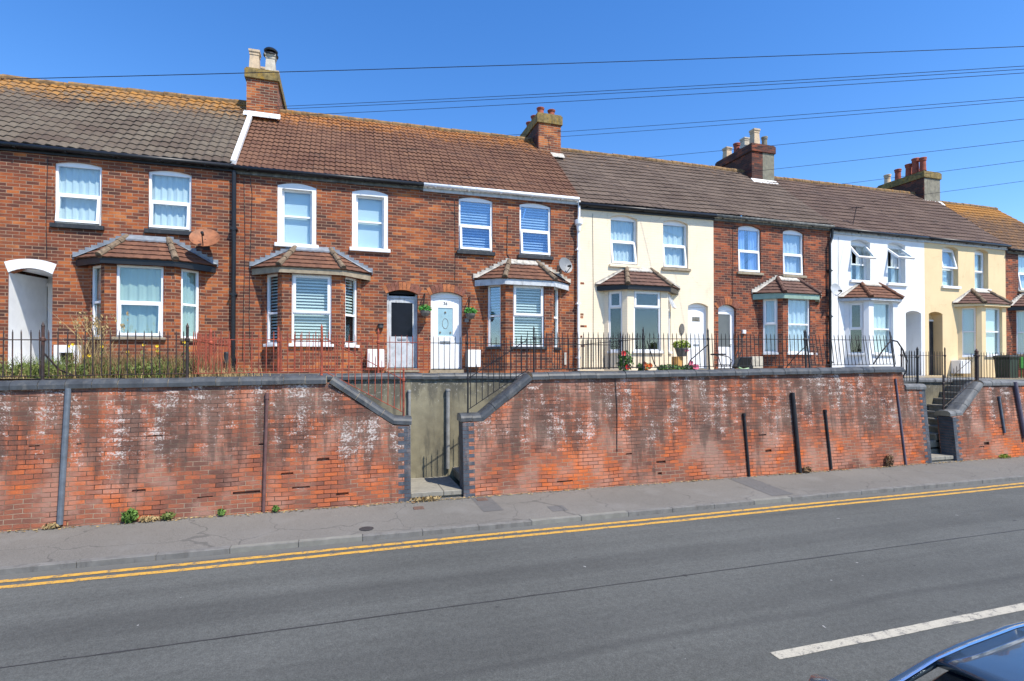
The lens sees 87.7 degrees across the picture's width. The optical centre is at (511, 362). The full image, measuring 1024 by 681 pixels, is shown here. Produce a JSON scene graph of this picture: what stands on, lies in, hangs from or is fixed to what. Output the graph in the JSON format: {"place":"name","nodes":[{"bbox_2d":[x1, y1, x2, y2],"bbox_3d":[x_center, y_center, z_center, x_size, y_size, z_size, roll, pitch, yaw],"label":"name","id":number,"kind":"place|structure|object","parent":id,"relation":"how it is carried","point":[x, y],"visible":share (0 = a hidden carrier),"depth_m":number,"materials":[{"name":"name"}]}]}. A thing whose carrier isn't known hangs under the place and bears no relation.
{"place":"outdoors","nodes":[
{"label":"outdoors","id":0,"kind":"place"},
{"bbox_2d":[0,456,1022,532],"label":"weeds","id":1,"kind":"object","parent":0,"point":[468,497],"visible":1,"depth_m":10.19,"materials":[{"name":"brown plant"}]},
{"bbox_2d":[0,480,1023,680],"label":"road","id":2,"kind":"structure","parent":0,"point":[738,624],"depth_m":6.03,"materials":[{"name":"grey asphalt"}]},
{"bbox_2d":[0,475,1023,574],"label":"kerb","id":3,"kind":"structure","parent":2,"relation":"on","point":[90,562],"depth_m":8.52,"materials":[{"name":"concrete"}]},
{"bbox_2d":[0,485,1023,588],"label":"yellow line","id":4,"kind":"object","parent":2,"relation":"on","point":[196,568],"visible":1,"depth_m":8.01,"materials":[{"name":"paint"}]},
{"bbox_2d":[0,482,1023,582],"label":"yellow line","id":5,"kind":"object","parent":2,"relation":"on","point":[173,565],"visible":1,"depth_m":8.24,"materials":[{"name":"paint"}]},
{"bbox_2d":[0,529,1023,667],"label":"tar seam","id":6,"kind":"object","parent":2,"relation":"on","point":[466,604],"visible":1,"depth_m":5.92,"materials":[{"name":"black asphalt"}]},
{"bbox_2d":[770,603,1023,658],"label":"line","id":7,"kind":"object","parent":2,"relation":"on","point":[816,647],"visible":1,"depth_m":5.34,"materials":[{"name":"white paint"}]},
{"bbox_2d":[809,621,1023,680],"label":"parked car","id":8,"kind":"object","parent":2,"relation":"on","point":[996,654],"visible":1,"depth_m":2.34,"materials":[{"name":"blue paint"}]},
{"bbox_2d":[0,456,1023,565],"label":"pavement","id":9,"kind":"structure","parent":0,"point":[30,546],"depth_m":9.29,"materials":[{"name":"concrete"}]},
{"bbox_2d":[121,508,138,523],"bbox_3d":[-6.146,2.466,8.630,0.347,0.273,0.232,0,-1,4],"label":"pavement weed","id":10,"kind":"object","parent":9,"relation":"on","point":[130,515],"visible":1,"depth_m":8.59,"materials":[{"name":"green plant"}]},
{"bbox_2d":[0,375,411,531],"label":"retaining wall","id":11,"kind":"structure","parent":9,"relation":"on","point":[82,452],"depth_m":9.03,"materials":[{"name":"brick"}]},
{"bbox_2d":[0,322,189,379],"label":"railing","id":12,"kind":"object","parent":11,"relation":"on","point":[42,339],"visible":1,"depth_m":8.78,"materials":[{"name":"black metal"}]},
{"bbox_2d":[194,324,323,374],"bbox_3d":[-4.504,-0.244,9.575,2.112,0.950,0.066,0,-1,-17],"label":"railing","id":13,"kind":"object","parent":11,"relation":"on","point":[321,339],"visible":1,"depth_m":9.58,"materials":[{"name":"black metal"}]},
{"bbox_2d":[325,333,404,415],"bbox_3d":[-2.772,0.217,10.112,1.470,1.635,0.060,0,-1,-17],"label":"railing","id":14,"kind":"object","parent":11,"relation":"on","point":[403,397],"visible":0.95,"depth_m":10.16,"materials":[{"name":"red metal"}]},
{"bbox_2d":[410,495,441,502],"bbox_3d":[-1.607,2.560,10.040,0.595,0.133,0.352,0,-1,-39],"label":"pavement weed","id":15,"kind":"object","parent":9,"relation":"on","point":[427,498],"visible":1,"depth_m":10.02,"materials":[{"name":"beige plant"}]},
{"bbox_2d":[411,476,462,497],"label":"threshold slab","id":16,"kind":"structure","parent":9,"relation":"on","point":[444,486],"depth_m":10.55,"materials":[{"name":"concrete"}]},
{"bbox_2d":[471,496,502,511],"bbox_3d":[-0.476,2.625,9.945,0.400,0.044,0.920,0,-1,-17],"label":"pavement patch","id":17,"kind":"object","parent":9,"relation":"on","point":[490,504],"visible":1,"depth_m":9.88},
{"bbox_2d":[457,366,931,496],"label":"retaining wall","id":18,"kind":"structure","parent":9,"relation":"on","point":[529,432],"depth_m":11.94,"materials":[{"name":"brick"}]},
{"bbox_2d":[467,331,527,412],"bbox_3d":[-0.289,0.183,10.888,1.303,1.678,0.054,0,-1,-17],"label":"railing","id":19,"kind":"object","parent":18,"relation":"on","point":[468,377],"visible":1,"depth_m":10.86,"materials":[{"name":"black metal"}]},
{"bbox_2d":[533,327,644,371],"bbox_3d":[1.700,-0.292,11.515,2.666,1.014,0.060,0,-1,-17],"label":"railing","id":20,"kind":"object","parent":18,"relation":"on","point":[627,338],"visible":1,"depth_m":11.53,"materials":[{"name":"black metal"}]},
{"bbox_2d":[647,329,806,369],"bbox_3d":[5.139,-0.321,12.793,4.520,1.048,0.435,0,-1,-17],"label":"railing","id":21,"kind":"object","parent":18,"relation":"on","point":[762,339],"visible":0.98,"depth_m":12.59,"materials":[{"name":"black metal"}]},
{"bbox_2d":[786,330,907,377],"bbox_3d":[8.847,-0.203,13.950,3.831,1.322,0.434,0,-1,-17],"label":"railing","id":22,"kind":"object","parent":18,"relation":"on","point":[890,342],"visible":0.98,"depth_m":13.80,"materials":[{"name":"black metal"}]},
{"bbox_2d":[903,347,918,383],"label":"railing","id":23,"kind":"object","parent":18,"relation":"on","point":[917,365],"visible":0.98,"depth_m":14.37,"materials":[{"name":"black metal"}]},
{"bbox_2d":[728,477,792,495],"bbox_3d":[5.329,2.653,11.502,0.549,0.068,1.472,0,-1,-13],"label":"pavement patch","id":24,"kind":"object","parent":9,"relation":"on","point":[762,486],"visible":1,"depth_m":11.43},
{"bbox_2d":[931,453,953,461],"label":"threshold slab","id":25,"kind":"structure","parent":9,"relation":"on","point":[939,457],"depth_m":14.35,"materials":[{"name":"concrete"}]},
{"bbox_2d":[934,380,1023,460],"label":"retaining wall","id":26,"kind":"structure","parent":9,"relation":"on","point":[980,419],"depth_m":14.86,"materials":[{"name":"brick"}]},
{"bbox_2d":[927,379,970,452],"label":"steps","id":27,"kind":"structure","parent":26,"relation":"attached to","point":[933,427],"depth_m":15.76,"materials":[{"name":"concrete"}]},
{"bbox_2d":[942,351,974,409],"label":"railing","id":28,"kind":"object","parent":26,"relation":"on","point":[943,392],"visible":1,"depth_m":14.78,"materials":[{"name":"black metal"}]},
{"bbox_2d":[973,349,1023,380],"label":"railing","id":29,"kind":"object","parent":26,"relation":"on","point":[977,355],"visible":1,"depth_m":15.32,"materials":[{"name":"black metal"}]},
{"bbox_2d":[0,46,1023,79],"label":"overhead cable","id":30,"kind":"object","parent":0,"point":[502,65],"visible":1,"depth_m":9.12,"materials":[{"name":"black plastic"}]},
{"bbox_2d":[0,0,1023,222],"label":"sky","id":31,"kind":"structure","parent":0,"point":[50,39],"materials":[{"name":"blue"}]},
{"bbox_2d":[2,373,1023,378],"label":"terrace ground","id":32,"kind":"structure","parent":0,"point":[336,373],"depth_m":12.15,"materials":[{"name":"grey concrete"}]},
{"bbox_2d":[0,74,67,187],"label":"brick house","id":33,"kind":"structure","parent":32,"relation":"on","point":[21,100],"depth_m":13.14,"materials":[{"name":"tile"}]},
{"bbox_2d":[50,309,128,361],"bbox_3d":[-8.257,-0.436,10.450,1.814,1.432,1.493,0,-1,18],"label":"tall grass tuft","id":34,"kind":"object","parent":32,"relation":"on","point":[98,329],"visible":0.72,"depth_m":10.57,"materials":[{"name":"beige plant"}]},
{"bbox_2d":[0,353,228,379],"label":"green weeds","id":35,"kind":"object","parent":32,"relation":"on","point":[35,369],"visible":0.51,"depth_m":9.26,"materials":[{"name":"green plant"}]},
{"bbox_2d":[0,365,270,378],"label":"dry grass","id":36,"kind":"structure","parent":32,"relation":"on","point":[231,374],"depth_m":9.58,"materials":[{"name":"plant"}]},
{"bbox_2d":[0,47,286,380],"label":"brick house","id":37,"kind":"structure","parent":32,"relation":"on","point":[112,197],"depth_m":12.04,"materials":[{"name":"brick"}]},
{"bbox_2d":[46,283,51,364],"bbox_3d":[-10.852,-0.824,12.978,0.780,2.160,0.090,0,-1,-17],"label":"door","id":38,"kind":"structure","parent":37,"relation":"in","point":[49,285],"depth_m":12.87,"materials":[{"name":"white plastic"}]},
{"bbox_2d":[49,162,103,230],"bbox_3d":[-9.599,-3.691,11.832,0.990,1.490,0.238,0,-1,-17],"label":"window","id":39,"kind":"structure","parent":37,"relation":"in","point":[78,185],"depth_m":11.88,"materials":[{"name":"white plastic"}]},
{"bbox_2d":[87,265,100,338],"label":"window","id":40,"kind":"structure","parent":37,"relation":"in","point":[96,296],"depth_m":11.80,"materials":[{"name":"white plastic"}]},
{"bbox_2d":[111,265,165,340],"bbox_3d":[-8.165,-1.307,11.726,1.010,1.640,0.209,0,-1,-17],"label":"window","id":41,"kind":"structure","parent":37,"relation":"in","point":[139,288],"depth_m":11.78,"materials":[{"name":"white plastic"}]},
{"bbox_2d":[144,171,192,235],"bbox_3d":[-7.911,-3.696,12.362,0.990,1.490,0.243,0,-1,-17],"label":"window","id":42,"kind":"structure","parent":37,"relation":"in","point":[169,191],"depth_m":12.40,"materials":[{"name":"white plastic"}]},
{"bbox_2d":[180,269,200,341],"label":"window","id":43,"kind":"structure","parent":37,"relation":"in","point":[189,278],"depth_m":12.30,"materials":[{"name":"white plastic"}]},
{"bbox_2d":[189,229,219,249],"bbox_3d":[-7.043,-2.854,12.192,0.636,0.508,0.575,0,-1,27],"label":"satellite dish","id":44,"kind":"object","parent":37,"relation":"attached to","point":[205,239],"visible":1,"depth_m":12.20,"materials":[{"name":"brown metal"}]},
{"bbox_2d":[222,66,1021,108],"bbox_3d":[3.609,-6.529,12.459,24.674,0.953,0.012,0,-1,10],"label":"overhead cable","id":45,"kind":"object","parent":37,"relation":"attached to","point":[633,89],"visible":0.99,"depth_m":12.54,"materials":[{"name":"black plastic"}]},
{"bbox_2d":[238,69,1023,110],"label":"overhead cable","id":46,"kind":"object","parent":37,"relation":"attached to","point":[646,91],"visible":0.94,"depth_m":12.59,"materials":[{"name":"black plastic"}]},
{"bbox_2d":[268,73,1019,116],"bbox_3d":[3.762,-6.469,12.716,24.466,1.058,0.012,0,-1,12],"label":"overhead cable","id":47,"kind":"object","parent":37,"relation":"attached to","point":[657,96],"visible":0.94,"depth_m":12.71,"materials":[{"name":"black plastic"}]},
{"bbox_2d":[56,343,233,377],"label":"dry weeds","id":48,"kind":"object","parent":32,"relation":"on","point":[123,364],"visible":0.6,"depth_m":9.55,"materials":[{"name":"brown plant"}]},
{"bbox_2d":[192,328,230,373],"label":"railing","id":49,"kind":"object","parent":32,"relation":"on","point":[210,347],"visible":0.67,"depth_m":10.63,"materials":[{"name":"black metal"}]},
{"bbox_2d":[231,109,423,372],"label":"brick house","id":50,"kind":"structure","parent":32,"relation":"on","point":[329,221],"depth_m":13.43,"materials":[{"name":"brick"}]},
{"bbox_2d":[263,274,277,346],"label":"window","id":51,"kind":"structure","parent":50,"relation":"in","point":[270,314],"depth_m":12.84,"materials":[{"name":"white plastic"}]},
{"bbox_2d":[274,183,318,247],"bbox_3d":[-5.310,-3.617,13.191,1.010,1.590,0.274,0,-1,-17],"label":"window","id":52,"kind":"structure","parent":50,"relation":"in","point":[296,217],"depth_m":13.26,"materials":[{"name":"white paint"}]},
{"bbox_2d":[289,273,333,346],"bbox_3d":[-4.797,-1.246,12.784,1.010,1.740,0.220,0,-1,-17],"label":"window","id":53,"kind":"structure","parent":50,"relation":"in","point":[316,312],"depth_m":12.84,"materials":[{"name":"white plastic"}]},
{"bbox_2d":[345,277,359,347],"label":"window","id":54,"kind":"structure","parent":50,"relation":"in","point":[351,345],"depth_m":13.42,"materials":[{"name":"white plastic"}]},
{"bbox_2d":[349,190,389,252],"bbox_3d":[-3.649,-3.622,13.710,1.010,1.590,0.274,0,-1,-17],"label":"window","id":55,"kind":"structure","parent":50,"relation":"in","point":[369,207],"depth_m":13.78,"materials":[{"name":"white paint"}]},
{"bbox_2d":[386,290,418,371],"bbox_3d":[-2.863,-0.824,13.913,0.850,2.140,0.270,0,-1,-17],"label":"door","id":56,"kind":"structure","parent":50,"relation":"in","point":[401,310],"depth_m":14.00,"materials":[{"name":"grey paint"}]},
{"bbox_2d":[228,373,526,485],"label":"stair back wall","id":57,"kind":"structure","parent":32,"relation":"on","point":[435,403],"depth_m":11.62,"materials":[{"name":"grey concrete"}]},
{"bbox_2d":[276,326,428,372],"bbox_3d":[-3.310,-0.257,11.300,3.096,0.950,0.072,0,-1,-17],"label":"railing","id":58,"kind":"object","parent":57,"relation":"on","point":[313,341],"visible":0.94,"depth_m":11.26,"materials":[{"name":"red metal"}]},
{"bbox_2d":[431,331,609,372],"bbox_3d":[0.307,-0.247,12.431,4.400,0.950,0.060,0,-1,-17],"label":"railing","id":59,"kind":"object","parent":57,"relation":"on","point":[466,343],"visible":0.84,"depth_m":12.28,"materials":[{"name":"black metal"}]},
{"bbox_2d":[410,106,582,372],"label":"brick house","id":60,"kind":"structure","parent":32,"relation":"on","point":[492,252],"depth_m":14.67,"materials":[{"name":"brick"}]},
{"bbox_2d":[418,293,431,316],"bbox_3d":[-2.258,-1.503,13.834,0.316,0.620,0.337,0,-1,30],"label":"hanging basket","id":61,"kind":"object","parent":60,"relation":"attached to","point":[425,311],"visible":1,"depth_m":13.77,"materials":[{"name":"green plant"}]},
{"bbox_2d":[430,292,463,372],"bbox_3d":[-1.752,-0.806,14.250,0.910,2.170,0.250,0,-1,-17],"label":"door","id":62,"kind":"structure","parent":60,"relation":"in","point":[446,312],"depth_m":14.33,"materials":[{"name":"white plastic"}]},
{"bbox_2d":[464,296,477,318],"bbox_3d":[-1.093,-1.467,14.211,0.379,0.620,0.311,0,-1,15],"label":"hanging basket","id":63,"kind":"object","parent":60,"relation":"attached to","point":[470,313],"visible":1,"depth_m":14.13,"materials":[{"name":"green plant"}]},
{"bbox_2d":[457,198,494,255],"bbox_3d":[-0.994,-3.703,14.517,1.060,1.570,0.230,0,-1,-17],"label":"window","id":64,"kind":"structure","parent":60,"relation":"in","point":[469,250],"depth_m":14.55,"materials":[{"name":"white plastic"}]},
{"bbox_2d":[486,285,500,348],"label":"window","id":65,"kind":"structure","parent":60,"relation":"in","point":[490,346],"depth_m":14.47,"materials":[{"name":"white plastic"}]},
{"bbox_2d":[511,285,544,348],"bbox_3d":[0.441,-1.229,14.426,1.010,1.740,0.230,0,-1,-17],"label":"window","id":66,"kind":"structure","parent":60,"relation":"in","point":[521,287],"depth_m":14.50,"materials":[{"name":"white plastic"}]},
{"bbox_2d":[518,203,553,259],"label":"window","id":67,"kind":"structure","parent":60,"relation":"in","point":[524,254],"depth_m":15.07,"materials":[{"name":"white plastic"}]},
{"bbox_2d":[554,288,561,349],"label":"window","id":68,"kind":"structure","parent":60,"relation":"in","point":[556,290],"depth_m":15.07,"materials":[{"name":"white plastic"}]},
{"bbox_2d":[557,258,571,273],"bbox_3d":[1.463,-2.719,14.942,0.446,0.450,0.504,0,-1,12],"label":"satellite dish","id":69,"kind":"object","parent":60,"relation":"attached to","point":[565,265],"visible":1,"depth_m":14.92,"materials":[{"name":"grey metal"}]},
{"bbox_2d":[490,97,1023,136],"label":"overhead cable","id":70,"kind":"object","parent":60,"relation":"attached to","point":[774,116],"visible":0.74,"depth_m":14.06,"materials":[{"name":"black plastic"}]},
{"bbox_2d":[531,100,1023,138],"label":"overhead cable","id":71,"kind":"object","parent":60,"relation":"attached to","point":[793,119],"visible":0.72,"depth_m":14.27,"materials":[{"name":"black plastic"}]},
{"bbox_2d":[581,331,640,367],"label":"railing","id":72,"kind":"object","parent":32,"relation":"on","point":[620,340],"visible":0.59,"depth_m":13.22,"materials":[{"name":"black metal"}]},
{"bbox_2d":[524,148,716,370],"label":"painted house","id":73,"kind":"structure","parent":32,"relation":"on","point":[646,251],"depth_m":16.11,"materials":[{"name":"white paint"}]},
{"bbox_2d":[607,290,621,352],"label":"window","id":74,"kind":"structure","parent":73,"relation":"in","point":[619,292],"depth_m":15.47,"materials":[{"name":"white plastic"}]},
{"bbox_2d":[609,216,639,267],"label":"window","id":75,"kind":"structure","parent":73,"relation":"in","point":[623,229],"depth_m":15.99,"materials":[{"name":"white plastic"}]},
{"bbox_2d":[633,290,663,353],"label":"window","id":76,"kind":"structure","parent":73,"relation":"in","point":[657,293],"depth_m":15.51,"materials":[{"name":"white plastic"}]},
{"bbox_2d":[668,293,675,353],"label":"window","id":77,"kind":"structure","parent":73,"relation":"in","point":[670,301],"depth_m":16.14,"materials":[{"name":"white plastic"}]},
{"bbox_2d":[661,221,690,271],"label":"window","id":78,"kind":"structure","parent":73,"relation":"in","point":[674,233],"depth_m":16.52,"materials":[{"name":"white plastic"}]},
{"bbox_2d":[688,303,705,368],"bbox_3d":[5.742,-0.830,16.686,0.730,2.050,0.070,0,-1,-17],"label":"door","id":79,"kind":"structure","parent":73,"relation":"in","point":[696,312],"depth_m":16.68,"materials":[{"name":"white plastic"}]},
{"bbox_2d":[636,119,1021,158],"bbox_3d":[7.859,-6.670,16.147,19.687,2.819,0.012,0,-1,37],"label":"overhead cable","id":80,"kind":"object","parent":73,"relation":"attached to","point":[842,138],"visible":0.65,"depth_m":14.93,"materials":[{"name":"black plastic"}]},
{"bbox_2d":[617,350,633,370],"bbox_3d":[2.711,-0.037,12.786,0.482,0.533,0.338,0,-1,-17],"label":"rose bush","id":81,"kind":"object","parent":32,"relation":"on","point":[626,363],"visible":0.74,"depth_m":12.73,"materials":[{"name":"green plant"}]},
{"bbox_2d":[672,340,689,368],"bbox_3d":[4.810,-0.211,15.114,0.569,0.939,0.478,0,-1,-17],"label":"plant tub","id":82,"kind":"object","parent":32,"relation":"on","point":[682,350],"visible":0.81,"depth_m":15.04,"materials":[{"name":"yellow plant"}]},
{"bbox_2d":[732,335,752,368],"bbox_3d":[6.585,-0.281,15.239,0.602,1.020,0.353,0,-1,-17],"label":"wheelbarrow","id":83,"kind":"object","parent":32,"relation":"on","point":[744,363],"visible":0.63,"depth_m":15.10,"materials":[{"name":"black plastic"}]},
{"bbox_2d":[661,128,834,368],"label":"brick house","id":84,"kind":"structure","parent":32,"relation":"on","point":[772,242],"depth_m":17.41,"materials":[{"name":"red brick"}]},
{"bbox_2d":[718,305,733,368],"bbox_3d":[6.781,-0.822,17.000,0.680,2.040,0.092,0,-1,-17],"label":"door","id":85,"kind":"structure","parent":84,"relation":"in","point":[725,313],"depth_m":17.02,"materials":[{"name":"white plastic"}]},
{"bbox_2d":[737,226,763,275],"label":"window","id":86,"kind":"structure","parent":84,"relation":"in","point":[753,251],"depth_m":17.30,"materials":[{"name":"white plastic"}]},
{"bbox_2d":[762,299,777,354],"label":"window","id":87,"kind":"structure","parent":84,"relation":"in","point":[770,316],"depth_m":17.18,"materials":[{"name":"white plastic"}]},
{"bbox_2d":[782,230,806,277],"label":"window","id":88,"kind":"structure","parent":84,"relation":"in","point":[792,240],"depth_m":17.85,"materials":[{"name":"white plastic"}]},
{"bbox_2d":[787,298,812,354],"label":"window","id":89,"kind":"structure","parent":84,"relation":"in","point":[798,309],"depth_m":17.26,"materials":[{"name":"white plastic"}]},
{"bbox_2d":[826,283,841,296],"bbox_3d":[10.808,-2.442,17.896,0.489,0.435,0.358,0,-1,35],"label":"satellite dish","id":90,"kind":"object","parent":84,"relation":"attached to","point":[836,290],"visible":1,"depth_m":17.89,"materials":[{"name":"white metal"}]},
{"bbox_2d":[721,140,1023,174],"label":"overhead cable","id":91,"kind":"object","parent":84,"relation":"attached to","point":[880,157],"visible":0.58,"depth_m":15.71,"materials":[{"name":"black plastic"}]},
{"bbox_2d":[774,176,928,377],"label":"rendered house","id":92,"kind":"structure","parent":32,"relation":"on","point":[877,262],"depth_m":18.88,"materials":[{"name":"white paint"}]},
{"bbox_2d":[849,302,864,355],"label":"window","id":93,"kind":"structure","parent":92,"relation":"in","point":[857,303],"depth_m":18.22,"materials":[{"name":"white plastic"}]},
{"bbox_2d":[850,240,876,282],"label":"window","id":94,"kind":"structure","parent":92,"relation":"in","point":[860,248],"depth_m":18.82,"materials":[{"name":"white plastic"}]},
{"bbox_2d":[873,302,895,355],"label":"window","id":95,"kind":"structure","parent":92,"relation":"in","point":[881,311],"depth_m":18.41,"materials":[{"name":"white plastic"}]},
{"bbox_2d":[887,244,914,286],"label":"window","id":96,"kind":"structure","parent":92,"relation":"in","point":[895,251],"depth_m":19.35,"materials":[{"name":"white plastic"}]},
{"bbox_2d":[852,157,1012,377],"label":"rendered house","id":97,"kind":"structure","parent":32,"relation":"on","point":[967,303],"depth_m":20.07,"materials":[{"name":"beige paint"}]},
{"bbox_2d":[929,320,933,374],"bbox_3d":[15.501,-0.576,19.936,0.660,2.070,0.056,0,-1,-17],"label":"door","id":98,"kind":"structure","parent":97,"relation":"in","point":[930,323],"depth_m":19.98,"materials":[{"name":"paint"}]},
{"bbox_2d":[941,247,960,288],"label":"window","id":99,"kind":"structure","parent":97,"relation":"in","point":[948,258],"depth_m":20.16,"materials":[{"name":"white plastic"}]},
{"bbox_2d":[962,308,975,356],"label":"window","id":100,"kind":"structure","parent":97,"relation":"in","point":[968,314],"depth_m":19.95,"materials":[{"name":"white plastic"}]},
{"bbox_2d":[974,250,991,290],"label":"window","id":101,"kind":"structure","parent":97,"relation":"in","point":[978,255],"depth_m":20.68,"materials":[{"name":"white plastic"}]},
{"bbox_2d":[985,308,999,356],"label":"window","id":102,"kind":"structure","parent":97,"relation":"in","point":[992,342],"depth_m":20.05,"materials":[{"name":"white plastic"}]},
{"bbox_2d":[903,377,992,453],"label":"stair back wall","id":103,"kind":"structure","parent":32,"relation":"on","point":[934,388],"depth_m":16.14,"materials":[{"name":"grey concrete"}]},
{"bbox_2d":[900,347,945,377],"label":"railing","id":104,"kind":"object","parent":103,"relation":"on","point":[928,355],"visible":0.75,"depth_m":16.35,"materials":[{"name":"black metal"}]},
{"bbox_2d":[940,201,1023,376],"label":"brick house","id":105,"kind":"structure","parent":32,"relation":"on","point":[1001,226],"depth_m":21.15,"materials":[{"name":"brick"}]},
{"bbox_2d":[1016,310,1023,355],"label":"window","id":106,"kind":"structure","parent":105,"relation":"in","point":[1019,314],"depth_m":20.87,"materials":[{"name":"white plastic"}]},
{"bbox_2d":[1018,255,1023,292],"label":"window","id":107,"kind":"structure","parent":105,"relation":"in","point":[1020,257],"depth_m":21.26,"materials":[{"name":"white plastic"}]},
{"bbox_2d":[993,355,1019,377],"bbox_3d":[17.227,0.134,18.584,0.537,0.802,0.537,0,-1,-17],"label":"garden bin","id":108,"kind":"object","parent":32,"relation":"on","point":[1005,370],"visible":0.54,"depth_m":18.42,"materials":[{"name":"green plastic"}]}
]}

